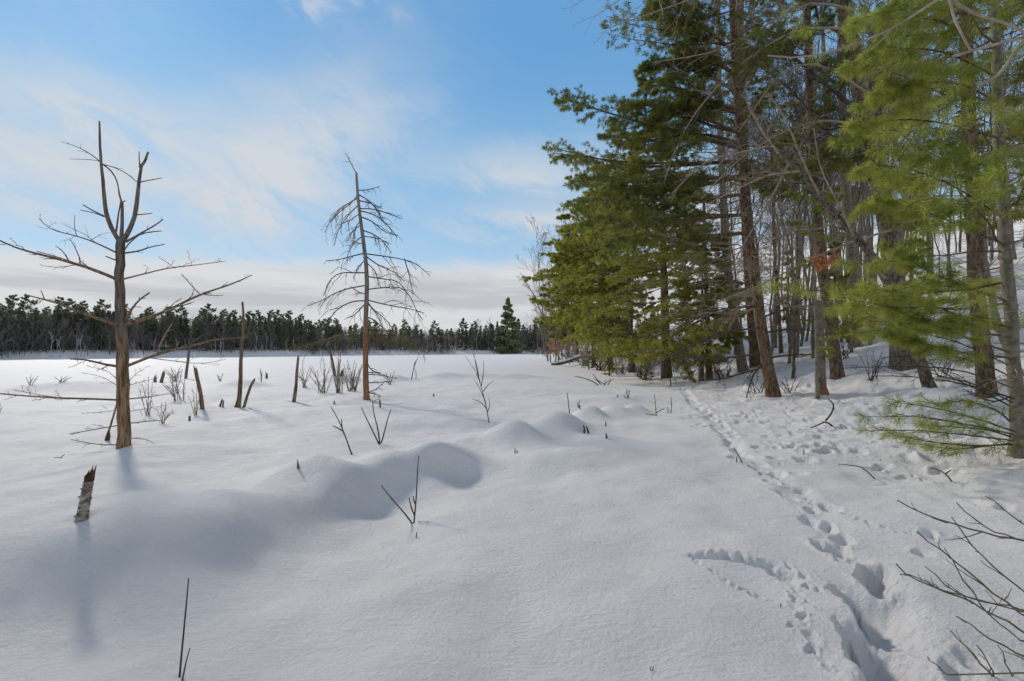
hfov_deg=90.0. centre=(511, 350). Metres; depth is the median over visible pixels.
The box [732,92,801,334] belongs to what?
bare tree
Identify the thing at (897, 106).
bare tree
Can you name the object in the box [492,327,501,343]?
bare tree
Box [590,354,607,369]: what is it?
bush
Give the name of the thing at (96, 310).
pine tree
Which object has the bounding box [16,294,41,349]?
pine tree
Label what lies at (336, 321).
pine tree
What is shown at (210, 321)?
pine tree
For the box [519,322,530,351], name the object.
bare tree
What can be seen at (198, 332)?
pine tree
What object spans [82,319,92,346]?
pine tree
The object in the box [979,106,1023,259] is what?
bare tree
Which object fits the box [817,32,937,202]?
bare tree
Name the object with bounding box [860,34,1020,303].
bare tree
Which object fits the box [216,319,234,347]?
bare tree
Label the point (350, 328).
pine tree
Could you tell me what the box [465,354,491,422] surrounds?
sapling
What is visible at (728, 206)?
bare tree
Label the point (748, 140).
bare tree
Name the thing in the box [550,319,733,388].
undergrowth
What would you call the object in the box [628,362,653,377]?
bush
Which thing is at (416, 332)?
pine tree
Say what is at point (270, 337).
bare tree
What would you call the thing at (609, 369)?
pine sapling
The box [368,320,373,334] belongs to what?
pine tree
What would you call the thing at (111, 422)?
stick
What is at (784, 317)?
pine sapling
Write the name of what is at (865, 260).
bare tree
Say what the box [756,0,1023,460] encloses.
pine tree
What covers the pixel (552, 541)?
snow ground
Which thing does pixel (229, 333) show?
pine tree
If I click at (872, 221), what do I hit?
bare tree
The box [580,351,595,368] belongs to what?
pine sapling
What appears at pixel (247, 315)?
pine tree
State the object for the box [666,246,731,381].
pine sapling
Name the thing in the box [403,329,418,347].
bare tree
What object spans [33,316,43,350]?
pine tree
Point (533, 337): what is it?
pine tree
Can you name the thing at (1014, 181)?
bare tree
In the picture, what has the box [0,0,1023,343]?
sky
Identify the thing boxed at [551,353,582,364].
fallen log
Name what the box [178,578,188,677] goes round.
twig
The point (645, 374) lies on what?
pine sapling
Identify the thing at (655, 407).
weed
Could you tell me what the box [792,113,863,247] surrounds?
bare tree
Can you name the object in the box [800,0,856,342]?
bare tree
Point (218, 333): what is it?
spruce tree
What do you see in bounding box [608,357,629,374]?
bush
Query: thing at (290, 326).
bare tree
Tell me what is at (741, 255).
bare tree
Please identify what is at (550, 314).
bare tree
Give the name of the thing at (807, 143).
bare tree
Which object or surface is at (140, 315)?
spruce tree
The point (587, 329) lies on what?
pine tree
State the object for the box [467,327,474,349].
pine tree
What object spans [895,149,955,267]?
bare tree
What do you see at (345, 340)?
bare tree
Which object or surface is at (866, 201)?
bare tree
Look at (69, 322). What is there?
pine tree
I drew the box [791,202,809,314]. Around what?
bare tree
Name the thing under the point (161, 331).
spruce tree
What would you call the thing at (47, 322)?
bare tree
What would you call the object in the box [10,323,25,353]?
bare tree
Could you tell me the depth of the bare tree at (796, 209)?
38.16 m
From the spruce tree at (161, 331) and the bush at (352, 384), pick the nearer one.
the bush at (352, 384)
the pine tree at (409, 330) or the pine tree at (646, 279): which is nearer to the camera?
the pine tree at (646, 279)
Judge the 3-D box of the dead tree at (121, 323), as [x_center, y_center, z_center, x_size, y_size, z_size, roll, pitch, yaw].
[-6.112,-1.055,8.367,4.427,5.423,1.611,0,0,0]
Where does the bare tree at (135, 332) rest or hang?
on the snow ground
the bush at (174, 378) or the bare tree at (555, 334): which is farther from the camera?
the bare tree at (555, 334)
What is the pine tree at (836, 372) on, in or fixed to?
on the snow ground
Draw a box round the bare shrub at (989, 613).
[896,495,1023,676]
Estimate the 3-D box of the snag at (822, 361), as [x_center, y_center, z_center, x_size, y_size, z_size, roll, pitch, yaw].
[9.970,-0.175,16.485,0.401,3.273,0.233,0,0,-25]
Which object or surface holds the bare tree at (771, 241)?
on the snow ground
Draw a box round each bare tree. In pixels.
[0,317,14,344]
[1,310,14,350]
[1,311,22,352]
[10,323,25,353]
[23,321,46,353]
[30,311,58,343]
[33,315,54,334]
[45,316,63,342]
[58,318,75,351]
[69,320,86,349]
[70,323,86,352]
[78,324,99,354]
[98,315,114,354]
[129,322,143,347]
[131,323,151,353]
[150,313,160,336]
[154,313,176,348]
[164,315,178,348]
[208,318,235,350]
[211,315,221,349]
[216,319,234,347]
[232,326,250,349]
[239,320,261,351]
[248,326,257,346]
[262,322,275,345]
[263,328,276,351]
[283,319,299,338]
[298,326,307,341]
[304,321,315,345]
[311,330,326,353]
[339,330,346,354]
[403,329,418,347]
[470,320,484,350]
[481,318,491,339]
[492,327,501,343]
[514,323,525,342]
[517,215,553,360]
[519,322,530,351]
[525,308,544,344]
[527,325,538,343]
[528,242,560,361]
[532,263,556,362]
[532,283,550,356]
[540,278,557,360]
[541,219,582,363]
[548,209,576,358]
[549,298,562,360]
[694,222,742,308]
[695,95,769,353]
[695,116,759,327]
[700,73,786,263]
[702,47,798,195]
[704,117,774,220]
[712,227,771,305]
[713,219,782,354]
[717,144,796,355]
[727,119,794,251]
[730,70,802,338]
[730,157,798,353]
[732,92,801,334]
[733,89,818,347]
[739,202,806,322]
[742,204,807,310]
[743,2,899,357]
[743,8,871,363]
[747,54,874,352]
[747,76,849,358]
[748,42,837,288]
[748,59,840,348]
[750,7,887,349]
[753,190,836,378]
[756,200,772,288]
[756,202,792,264]
[759,233,772,276]
[762,129,839,342]
[762,201,811,323]
[765,208,843,301]
[777,152,840,324]
[778,185,810,272]
[786,5,883,347]
[786,142,856,302]
[788,0,915,287]
[789,32,932,280]
[790,92,862,341]
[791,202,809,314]
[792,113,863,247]
[795,58,862,346]
[799,1,989,345]
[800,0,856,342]
[801,0,984,250]
[817,0,934,311]
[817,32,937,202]
[818,8,936,146]
[822,0,985,241]
[827,190,876,276]
[828,77,907,341]
[829,0,920,313]
[830,38,923,239]
[833,35,914,282]
[835,83,928,278]
[835,164,868,255]
[837,65,893,302]
[852,191,876,283]
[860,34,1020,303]
[861,15,949,284]
[868,1,957,187]
[887,93,977,245]
[887,108,962,273]
[892,141,1023,375]
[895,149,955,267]
[898,92,981,269]
[901,27,991,275]
[908,35,1007,273]
[922,93,978,252]
[930,6,1023,163]
[931,4,1023,192]
[949,3,1023,260]
[952,0,1023,259]
[977,61,1023,164]
[979,44,1023,147]
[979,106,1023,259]
[981,32,1023,159]
[982,48,1023,163]
[987,132,1023,247]
[989,150,1023,202]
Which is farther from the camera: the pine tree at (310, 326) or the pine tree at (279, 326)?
the pine tree at (310, 326)
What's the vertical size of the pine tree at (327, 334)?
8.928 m
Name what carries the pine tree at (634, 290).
on the snow ground
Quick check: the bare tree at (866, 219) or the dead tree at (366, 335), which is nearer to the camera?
the dead tree at (366, 335)
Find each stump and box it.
[74,465,96,522]
[105,430,110,440]
[159,371,164,382]
[819,376,828,395]
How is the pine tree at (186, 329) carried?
on the snow ground
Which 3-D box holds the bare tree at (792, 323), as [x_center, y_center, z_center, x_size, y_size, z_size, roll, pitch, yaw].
[14.392,-7.944,25.460,6.470,17.963,4.788,0,0,43]
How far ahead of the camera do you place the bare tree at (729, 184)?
36.85 m
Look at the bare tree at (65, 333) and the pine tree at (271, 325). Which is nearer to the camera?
the bare tree at (65, 333)
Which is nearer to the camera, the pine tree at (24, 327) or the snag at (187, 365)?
the snag at (187, 365)
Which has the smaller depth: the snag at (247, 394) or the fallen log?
the snag at (247, 394)
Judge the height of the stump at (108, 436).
0.262 m
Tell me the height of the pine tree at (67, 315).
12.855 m
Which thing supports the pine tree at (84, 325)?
on the snow ground
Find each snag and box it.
[184,348,189,378]
[193,364,204,409]
[234,301,244,407]
[242,378,254,407]
[292,356,298,402]
[329,349,335,374]
[817,298,826,386]
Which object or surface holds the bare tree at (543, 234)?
on the snow ground
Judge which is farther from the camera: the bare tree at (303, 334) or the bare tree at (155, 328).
the bare tree at (303, 334)
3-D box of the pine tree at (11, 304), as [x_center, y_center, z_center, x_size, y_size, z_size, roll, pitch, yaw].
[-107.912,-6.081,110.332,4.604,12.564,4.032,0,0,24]
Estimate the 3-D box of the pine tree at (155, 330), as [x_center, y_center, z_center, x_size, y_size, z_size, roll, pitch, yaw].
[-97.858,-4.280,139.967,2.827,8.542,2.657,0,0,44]
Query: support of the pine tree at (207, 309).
on the snow ground
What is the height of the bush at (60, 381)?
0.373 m
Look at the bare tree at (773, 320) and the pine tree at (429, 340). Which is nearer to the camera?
the bare tree at (773, 320)
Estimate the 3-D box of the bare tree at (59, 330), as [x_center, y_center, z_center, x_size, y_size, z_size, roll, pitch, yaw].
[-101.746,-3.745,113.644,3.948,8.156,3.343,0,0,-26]
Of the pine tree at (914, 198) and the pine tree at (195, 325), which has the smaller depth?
the pine tree at (914, 198)
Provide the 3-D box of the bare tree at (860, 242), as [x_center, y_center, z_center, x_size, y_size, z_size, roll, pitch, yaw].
[8.154,-2.942,13.928,7.638,8.617,3.013,0,0,0]
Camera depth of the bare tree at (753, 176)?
39.88 m
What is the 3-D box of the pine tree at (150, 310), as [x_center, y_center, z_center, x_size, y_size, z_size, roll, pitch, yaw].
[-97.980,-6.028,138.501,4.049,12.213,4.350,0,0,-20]
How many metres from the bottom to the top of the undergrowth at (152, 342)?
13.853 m
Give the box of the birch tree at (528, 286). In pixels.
[520,273,560,359]
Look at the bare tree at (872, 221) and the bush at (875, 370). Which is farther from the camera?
the bare tree at (872, 221)
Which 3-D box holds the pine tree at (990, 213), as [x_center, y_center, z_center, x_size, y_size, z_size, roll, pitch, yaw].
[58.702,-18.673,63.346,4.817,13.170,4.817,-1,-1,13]
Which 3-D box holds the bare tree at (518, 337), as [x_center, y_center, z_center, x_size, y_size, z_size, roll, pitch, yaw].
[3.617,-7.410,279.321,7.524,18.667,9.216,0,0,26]
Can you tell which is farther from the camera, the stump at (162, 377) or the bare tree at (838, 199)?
the bare tree at (838, 199)
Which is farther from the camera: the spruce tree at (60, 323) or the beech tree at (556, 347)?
the spruce tree at (60, 323)
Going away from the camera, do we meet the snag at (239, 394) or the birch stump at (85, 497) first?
the birch stump at (85, 497)
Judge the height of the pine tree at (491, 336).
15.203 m
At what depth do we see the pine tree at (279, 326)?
170.38 m
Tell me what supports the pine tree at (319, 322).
on the snow ground
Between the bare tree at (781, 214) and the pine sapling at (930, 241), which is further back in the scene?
the bare tree at (781, 214)
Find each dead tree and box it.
[0,121,254,449]
[281,154,431,399]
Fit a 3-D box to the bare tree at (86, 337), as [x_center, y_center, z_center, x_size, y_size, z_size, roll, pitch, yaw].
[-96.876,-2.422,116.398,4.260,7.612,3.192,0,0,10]
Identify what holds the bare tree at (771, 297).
on the snow ground
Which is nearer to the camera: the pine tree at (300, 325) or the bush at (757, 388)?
the bush at (757, 388)
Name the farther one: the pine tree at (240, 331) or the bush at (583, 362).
the pine tree at (240, 331)
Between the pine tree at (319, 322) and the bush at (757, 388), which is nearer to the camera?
the bush at (757, 388)
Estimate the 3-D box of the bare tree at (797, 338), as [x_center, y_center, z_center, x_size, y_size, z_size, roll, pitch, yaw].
[14.818,-8.178,24.892,6.296,17.936,5.018,0,0,3]
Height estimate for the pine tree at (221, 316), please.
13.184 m
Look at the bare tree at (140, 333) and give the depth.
128.92 m
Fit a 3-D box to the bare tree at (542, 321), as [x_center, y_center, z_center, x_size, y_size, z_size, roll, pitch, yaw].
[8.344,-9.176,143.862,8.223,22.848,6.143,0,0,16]
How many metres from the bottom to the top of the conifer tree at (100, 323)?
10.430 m
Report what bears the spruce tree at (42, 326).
on the snow ground
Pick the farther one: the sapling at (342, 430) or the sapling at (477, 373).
the sapling at (477, 373)
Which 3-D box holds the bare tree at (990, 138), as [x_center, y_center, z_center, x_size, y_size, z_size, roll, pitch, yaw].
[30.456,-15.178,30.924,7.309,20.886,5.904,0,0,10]
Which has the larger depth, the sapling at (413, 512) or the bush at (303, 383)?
the bush at (303, 383)
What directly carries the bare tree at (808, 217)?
on the snow ground
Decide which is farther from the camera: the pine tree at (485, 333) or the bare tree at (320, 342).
the pine tree at (485, 333)
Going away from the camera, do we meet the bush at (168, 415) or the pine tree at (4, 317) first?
the bush at (168, 415)
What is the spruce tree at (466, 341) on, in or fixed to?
on the snow ground
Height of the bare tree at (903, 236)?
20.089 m
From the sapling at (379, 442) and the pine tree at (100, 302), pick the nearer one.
the sapling at (379, 442)
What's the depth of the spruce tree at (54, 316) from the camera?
116.40 m
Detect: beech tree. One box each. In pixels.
[544,331,561,355]
[546,332,572,359]
[550,327,578,353]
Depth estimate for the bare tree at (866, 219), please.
42.05 m
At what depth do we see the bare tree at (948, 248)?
31.71 m
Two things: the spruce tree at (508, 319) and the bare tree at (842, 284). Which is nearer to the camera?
the bare tree at (842, 284)
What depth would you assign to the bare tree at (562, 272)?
65.94 m
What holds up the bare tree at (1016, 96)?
on the snow ground
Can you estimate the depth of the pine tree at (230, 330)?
157.66 m
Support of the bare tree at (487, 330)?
on the snow ground
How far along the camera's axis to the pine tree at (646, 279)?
94.54 m
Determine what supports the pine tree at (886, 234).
on the snow ground
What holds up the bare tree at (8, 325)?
on the snow ground
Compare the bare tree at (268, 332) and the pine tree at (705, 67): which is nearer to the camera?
the pine tree at (705, 67)
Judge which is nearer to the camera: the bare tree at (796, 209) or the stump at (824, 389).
the stump at (824, 389)
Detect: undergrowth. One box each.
[0,324,564,357]
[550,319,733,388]
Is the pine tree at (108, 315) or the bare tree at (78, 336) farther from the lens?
the pine tree at (108, 315)
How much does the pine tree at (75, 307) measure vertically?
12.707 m
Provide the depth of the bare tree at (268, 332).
168.03 m
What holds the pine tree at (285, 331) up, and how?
on the snow ground
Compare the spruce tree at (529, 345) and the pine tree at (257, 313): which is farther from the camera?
the spruce tree at (529, 345)
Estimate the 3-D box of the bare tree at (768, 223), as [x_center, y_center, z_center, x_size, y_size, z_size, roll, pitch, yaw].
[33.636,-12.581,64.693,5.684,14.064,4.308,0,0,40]
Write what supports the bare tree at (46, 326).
on the snow ground
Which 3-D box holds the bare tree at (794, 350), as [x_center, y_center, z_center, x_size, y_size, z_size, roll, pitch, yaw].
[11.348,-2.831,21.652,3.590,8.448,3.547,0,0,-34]
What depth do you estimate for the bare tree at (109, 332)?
121.20 m
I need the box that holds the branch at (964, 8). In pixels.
[767,0,1023,86]
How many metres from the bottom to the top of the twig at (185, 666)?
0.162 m
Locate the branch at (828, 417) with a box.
[810,399,834,427]
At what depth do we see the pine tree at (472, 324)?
279.10 m
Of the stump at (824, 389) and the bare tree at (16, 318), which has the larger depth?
the bare tree at (16, 318)
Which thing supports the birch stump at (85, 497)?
on the snow ground
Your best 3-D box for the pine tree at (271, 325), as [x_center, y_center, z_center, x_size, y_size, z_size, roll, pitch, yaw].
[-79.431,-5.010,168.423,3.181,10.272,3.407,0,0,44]
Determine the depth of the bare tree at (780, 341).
29.67 m
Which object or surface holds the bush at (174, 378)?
on the snow ground
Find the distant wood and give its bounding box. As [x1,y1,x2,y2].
[0,310,540,349]
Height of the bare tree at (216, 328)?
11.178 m
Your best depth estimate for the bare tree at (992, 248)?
37.21 m
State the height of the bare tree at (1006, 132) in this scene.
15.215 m
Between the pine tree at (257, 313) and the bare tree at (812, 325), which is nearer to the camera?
the bare tree at (812, 325)
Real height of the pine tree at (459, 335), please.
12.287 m
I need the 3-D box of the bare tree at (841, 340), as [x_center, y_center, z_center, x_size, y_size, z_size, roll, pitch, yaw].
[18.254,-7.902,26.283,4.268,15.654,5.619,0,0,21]
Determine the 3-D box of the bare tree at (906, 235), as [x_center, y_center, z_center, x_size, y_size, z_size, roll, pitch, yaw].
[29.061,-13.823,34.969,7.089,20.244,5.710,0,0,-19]
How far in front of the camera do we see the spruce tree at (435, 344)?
252.79 m
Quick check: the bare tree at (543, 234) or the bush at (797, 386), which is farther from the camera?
the bare tree at (543, 234)
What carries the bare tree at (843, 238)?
on the snow ground
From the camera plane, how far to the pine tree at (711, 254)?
64.94 m
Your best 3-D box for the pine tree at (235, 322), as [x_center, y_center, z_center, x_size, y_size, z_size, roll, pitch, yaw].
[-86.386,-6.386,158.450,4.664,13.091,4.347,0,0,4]
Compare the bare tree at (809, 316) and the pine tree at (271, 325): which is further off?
the pine tree at (271, 325)
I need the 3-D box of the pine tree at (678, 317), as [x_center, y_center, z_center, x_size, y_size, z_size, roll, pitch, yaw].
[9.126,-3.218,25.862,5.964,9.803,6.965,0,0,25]
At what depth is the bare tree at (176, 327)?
143.48 m
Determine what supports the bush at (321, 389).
on the snow ground
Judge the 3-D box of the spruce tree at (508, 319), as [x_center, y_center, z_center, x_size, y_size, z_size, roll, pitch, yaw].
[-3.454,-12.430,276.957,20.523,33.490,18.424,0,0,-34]
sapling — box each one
[331,407,352,454]
[361,402,390,444]
[381,456,418,523]
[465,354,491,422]
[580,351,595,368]
[598,357,617,375]
[637,360,653,379]
[639,296,659,364]
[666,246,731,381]
[674,288,697,368]
[771,250,807,332]
[777,185,856,399]
[802,240,863,341]
[903,220,943,312]
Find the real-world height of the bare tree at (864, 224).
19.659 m
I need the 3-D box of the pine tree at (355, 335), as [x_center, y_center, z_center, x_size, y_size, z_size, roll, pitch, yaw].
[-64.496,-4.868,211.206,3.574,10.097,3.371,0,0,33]
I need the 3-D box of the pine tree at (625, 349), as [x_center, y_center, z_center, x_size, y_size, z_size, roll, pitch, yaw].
[7.372,-6.419,29.289,8.988,16.502,8.528,0,0,-39]
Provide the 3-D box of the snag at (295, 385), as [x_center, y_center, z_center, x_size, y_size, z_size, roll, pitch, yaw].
[-7.055,0.951,16.691,0.234,1.611,0.128,0,0,-28]
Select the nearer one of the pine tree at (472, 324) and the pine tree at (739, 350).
the pine tree at (739, 350)
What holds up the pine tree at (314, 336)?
on the snow ground
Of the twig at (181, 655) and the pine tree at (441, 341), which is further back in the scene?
the pine tree at (441, 341)
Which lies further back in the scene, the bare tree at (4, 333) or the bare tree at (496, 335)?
the bare tree at (496, 335)
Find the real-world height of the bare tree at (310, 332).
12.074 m
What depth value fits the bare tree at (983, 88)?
29.80 m
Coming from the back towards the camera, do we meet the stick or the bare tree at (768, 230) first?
the bare tree at (768, 230)
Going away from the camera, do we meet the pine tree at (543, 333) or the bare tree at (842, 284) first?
the bare tree at (842, 284)
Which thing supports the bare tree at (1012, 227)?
on the snow ground
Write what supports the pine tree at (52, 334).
on the snow ground
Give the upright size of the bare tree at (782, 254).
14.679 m
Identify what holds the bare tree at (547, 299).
on the snow ground
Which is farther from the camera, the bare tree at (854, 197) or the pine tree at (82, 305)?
the pine tree at (82, 305)
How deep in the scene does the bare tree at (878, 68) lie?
32.67 m
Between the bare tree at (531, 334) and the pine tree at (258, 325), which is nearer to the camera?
the pine tree at (258, 325)
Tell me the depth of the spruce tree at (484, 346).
274.77 m
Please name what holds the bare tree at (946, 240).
on the snow ground
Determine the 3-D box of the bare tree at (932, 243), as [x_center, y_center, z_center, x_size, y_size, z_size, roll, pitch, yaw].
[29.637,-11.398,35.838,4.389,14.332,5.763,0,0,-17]
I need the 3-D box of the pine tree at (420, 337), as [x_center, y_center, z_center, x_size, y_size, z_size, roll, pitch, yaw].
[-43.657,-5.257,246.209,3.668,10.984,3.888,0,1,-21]
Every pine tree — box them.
[0,294,25,333]
[0,309,7,347]
[0,316,9,350]
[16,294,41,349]
[20,321,32,350]
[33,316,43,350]
[38,306,51,318]
[47,318,56,348]
[49,296,75,327]
[58,298,82,327]
[65,321,75,349]
[71,315,83,345]
[76,300,90,348]
[79,323,88,348]
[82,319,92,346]
[88,308,103,349]
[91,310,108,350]
[93,299,111,347]
[103,310,115,344]
[128,319,136,349]
[142,307,158,332]
[149,322,158,349]
[159,306,176,323]
[172,306,190,344]
[180,318,190,349]
[192,324,199,347]
[195,308,207,349]
[195,320,206,350]
[201,303,218,349]
[204,315,215,350]
[216,308,232,349]
[224,315,232,349]
[226,310,241,336]
[226,324,235,348]
[235,321,245,345]
[245,311,255,329]
[246,322,256,349]
[250,310,263,330]
[253,321,262,346]
[264,310,276,331]
[265,320,275,348]
[272,309,286,331]
[272,317,283,348]
[282,310,294,348]
[282,328,289,350]
[286,325,292,347]
[297,313,307,349]
[302,319,311,349]
[308,325,318,352]
[314,320,323,335]
[315,325,321,340]
[324,317,334,346]
[324,328,330,347]
[331,318,340,348]
[347,325,353,348]
[352,327,359,347]
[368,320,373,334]
[398,319,408,336]
[402,327,409,342]
[406,326,411,345]
[413,327,417,349]
[418,329,424,348]
[425,335,430,352]
[429,320,440,337]
[439,333,445,351]
[448,328,455,351]
[457,328,462,347]
[458,318,468,346]
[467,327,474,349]
[469,321,479,336]
[469,325,475,346]
[482,325,488,349]
[487,324,495,350]
[513,318,522,348]
[521,201,626,366]
[530,329,537,352]
[532,322,538,349]
[533,188,647,368]
[536,233,588,360]
[538,314,546,349]
[541,0,867,397]
[548,151,671,372]
[555,92,709,378]
[623,248,645,328]
[633,192,755,382]
[640,250,657,320]
[649,2,758,372]
[669,222,699,322]
[701,0,776,367]
[708,244,725,322]
[711,0,915,379]
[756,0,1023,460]
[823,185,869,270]
[836,0,1023,398]
[895,155,931,230]
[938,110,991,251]
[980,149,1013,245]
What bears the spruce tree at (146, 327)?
on the snow ground
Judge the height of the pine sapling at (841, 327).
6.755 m
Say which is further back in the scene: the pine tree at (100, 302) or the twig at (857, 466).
the pine tree at (100, 302)
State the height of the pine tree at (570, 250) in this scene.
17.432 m
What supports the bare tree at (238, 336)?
on the snow ground
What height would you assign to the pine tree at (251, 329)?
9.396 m
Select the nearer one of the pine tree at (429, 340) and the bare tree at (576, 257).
the bare tree at (576, 257)
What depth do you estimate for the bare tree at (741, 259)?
34.30 m
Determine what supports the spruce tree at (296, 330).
on the snow ground
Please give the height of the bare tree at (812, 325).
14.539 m
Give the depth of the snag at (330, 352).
27.49 m
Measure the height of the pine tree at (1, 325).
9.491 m
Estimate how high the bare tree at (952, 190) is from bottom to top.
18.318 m
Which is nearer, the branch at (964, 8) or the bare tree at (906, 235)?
the branch at (964, 8)
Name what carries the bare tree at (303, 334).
on the snow ground
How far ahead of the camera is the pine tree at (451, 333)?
258.20 m
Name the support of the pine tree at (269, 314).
on the snow ground
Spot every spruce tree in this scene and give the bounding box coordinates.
[36,321,50,351]
[52,310,60,348]
[54,321,68,349]
[137,314,144,346]
[139,315,152,348]
[156,320,165,349]
[163,312,178,349]
[176,315,185,346]
[214,319,222,348]
[262,318,270,348]
[275,320,283,349]
[289,318,299,350]
[433,334,437,350]
[464,330,469,349]
[477,331,481,349]
[482,334,485,349]
[490,297,525,353]
[526,325,532,350]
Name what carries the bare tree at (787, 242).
on the snow ground
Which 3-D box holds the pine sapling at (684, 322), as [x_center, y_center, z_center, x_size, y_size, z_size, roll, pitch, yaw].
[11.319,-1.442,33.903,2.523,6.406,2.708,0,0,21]
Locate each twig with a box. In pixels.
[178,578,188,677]
[181,648,189,680]
[839,464,874,478]
[932,468,952,481]
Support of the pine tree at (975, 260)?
on the snow ground
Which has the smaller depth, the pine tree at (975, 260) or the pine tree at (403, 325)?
the pine tree at (975, 260)
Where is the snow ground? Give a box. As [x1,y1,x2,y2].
[0,241,1023,680]
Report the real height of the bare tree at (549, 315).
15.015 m
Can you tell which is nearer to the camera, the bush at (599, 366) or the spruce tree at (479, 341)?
the bush at (599, 366)
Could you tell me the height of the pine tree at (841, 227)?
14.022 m
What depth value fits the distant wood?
180.78 m
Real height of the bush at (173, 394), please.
1.132 m
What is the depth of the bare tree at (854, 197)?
26.19 m
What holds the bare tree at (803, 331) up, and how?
on the snow ground
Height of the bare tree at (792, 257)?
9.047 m
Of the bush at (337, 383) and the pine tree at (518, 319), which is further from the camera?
the pine tree at (518, 319)
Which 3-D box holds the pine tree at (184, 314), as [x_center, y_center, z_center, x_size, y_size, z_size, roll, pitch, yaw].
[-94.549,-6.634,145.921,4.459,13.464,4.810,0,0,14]
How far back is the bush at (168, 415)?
10.94 m
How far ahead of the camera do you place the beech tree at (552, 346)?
101.79 m
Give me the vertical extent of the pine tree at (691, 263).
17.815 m
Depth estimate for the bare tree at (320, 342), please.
187.19 m
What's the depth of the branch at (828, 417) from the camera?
10.97 m
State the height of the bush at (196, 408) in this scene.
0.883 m
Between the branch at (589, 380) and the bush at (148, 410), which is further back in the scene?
the branch at (589, 380)
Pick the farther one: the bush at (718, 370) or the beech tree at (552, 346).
the beech tree at (552, 346)
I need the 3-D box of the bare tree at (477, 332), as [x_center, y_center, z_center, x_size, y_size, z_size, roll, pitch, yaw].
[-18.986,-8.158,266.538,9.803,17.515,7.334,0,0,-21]
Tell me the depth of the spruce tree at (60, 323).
115.91 m
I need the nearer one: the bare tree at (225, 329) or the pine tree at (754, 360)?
the pine tree at (754, 360)
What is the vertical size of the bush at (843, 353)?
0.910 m
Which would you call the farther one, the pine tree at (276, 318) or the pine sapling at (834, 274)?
the pine tree at (276, 318)
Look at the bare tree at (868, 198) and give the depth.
34.41 m
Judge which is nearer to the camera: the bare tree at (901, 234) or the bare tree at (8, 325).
the bare tree at (901, 234)
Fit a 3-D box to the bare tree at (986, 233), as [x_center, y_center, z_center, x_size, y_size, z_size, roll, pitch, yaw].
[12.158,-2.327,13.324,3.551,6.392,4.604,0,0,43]
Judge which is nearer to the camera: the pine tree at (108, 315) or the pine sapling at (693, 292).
the pine sapling at (693, 292)
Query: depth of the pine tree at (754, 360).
26.57 m
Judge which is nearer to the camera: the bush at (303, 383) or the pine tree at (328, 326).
the bush at (303, 383)
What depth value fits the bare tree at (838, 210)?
42.26 m
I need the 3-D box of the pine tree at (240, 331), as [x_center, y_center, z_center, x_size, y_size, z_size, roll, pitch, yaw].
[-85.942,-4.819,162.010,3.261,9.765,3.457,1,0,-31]
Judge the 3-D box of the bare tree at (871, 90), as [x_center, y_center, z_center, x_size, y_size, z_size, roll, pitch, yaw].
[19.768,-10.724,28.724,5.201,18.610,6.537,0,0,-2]
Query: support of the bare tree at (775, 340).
on the snow ground
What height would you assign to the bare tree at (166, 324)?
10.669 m
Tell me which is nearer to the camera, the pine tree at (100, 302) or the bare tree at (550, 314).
the bare tree at (550, 314)
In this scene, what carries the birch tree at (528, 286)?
on the snow ground
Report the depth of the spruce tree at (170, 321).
138.35 m
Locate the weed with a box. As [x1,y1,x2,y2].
[645,394,664,415]
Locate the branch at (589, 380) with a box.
[575,375,599,384]
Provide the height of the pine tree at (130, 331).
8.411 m
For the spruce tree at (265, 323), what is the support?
on the snow ground
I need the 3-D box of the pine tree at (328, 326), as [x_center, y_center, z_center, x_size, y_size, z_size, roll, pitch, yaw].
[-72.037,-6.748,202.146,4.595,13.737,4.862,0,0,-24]
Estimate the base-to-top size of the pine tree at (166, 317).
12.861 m
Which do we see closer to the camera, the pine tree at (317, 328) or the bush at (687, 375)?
the bush at (687, 375)
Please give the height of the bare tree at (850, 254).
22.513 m
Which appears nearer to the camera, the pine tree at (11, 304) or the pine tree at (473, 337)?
the pine tree at (11, 304)
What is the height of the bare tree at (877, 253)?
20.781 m
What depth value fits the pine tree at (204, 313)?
149.71 m
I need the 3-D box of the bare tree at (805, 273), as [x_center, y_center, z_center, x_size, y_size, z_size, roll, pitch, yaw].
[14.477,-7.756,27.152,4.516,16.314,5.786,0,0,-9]
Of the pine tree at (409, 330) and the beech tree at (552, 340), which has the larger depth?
the pine tree at (409, 330)
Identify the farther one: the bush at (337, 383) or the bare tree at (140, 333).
the bare tree at (140, 333)
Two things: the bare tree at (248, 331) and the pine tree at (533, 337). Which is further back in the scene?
the pine tree at (533, 337)
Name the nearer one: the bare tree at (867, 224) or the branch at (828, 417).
the branch at (828, 417)
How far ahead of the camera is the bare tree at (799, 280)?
39.02 m
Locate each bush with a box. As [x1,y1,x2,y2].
[55,376,71,382]
[139,376,153,414]
[158,403,173,422]
[162,370,186,400]
[164,365,182,381]
[188,382,204,414]
[298,360,310,387]
[309,359,333,392]
[330,351,345,392]
[342,361,362,390]
[573,350,587,365]
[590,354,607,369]
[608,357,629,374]
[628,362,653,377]
[672,368,696,379]
[710,361,732,378]
[745,376,763,393]
[779,376,802,393]
[840,340,859,359]
[857,351,883,380]
[927,356,956,378]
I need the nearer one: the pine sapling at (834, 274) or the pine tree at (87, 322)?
the pine sapling at (834, 274)
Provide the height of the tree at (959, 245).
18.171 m
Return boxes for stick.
[104,405,116,439]
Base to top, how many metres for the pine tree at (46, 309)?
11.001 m
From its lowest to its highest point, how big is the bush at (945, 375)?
0.893 m
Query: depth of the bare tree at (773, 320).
36.27 m

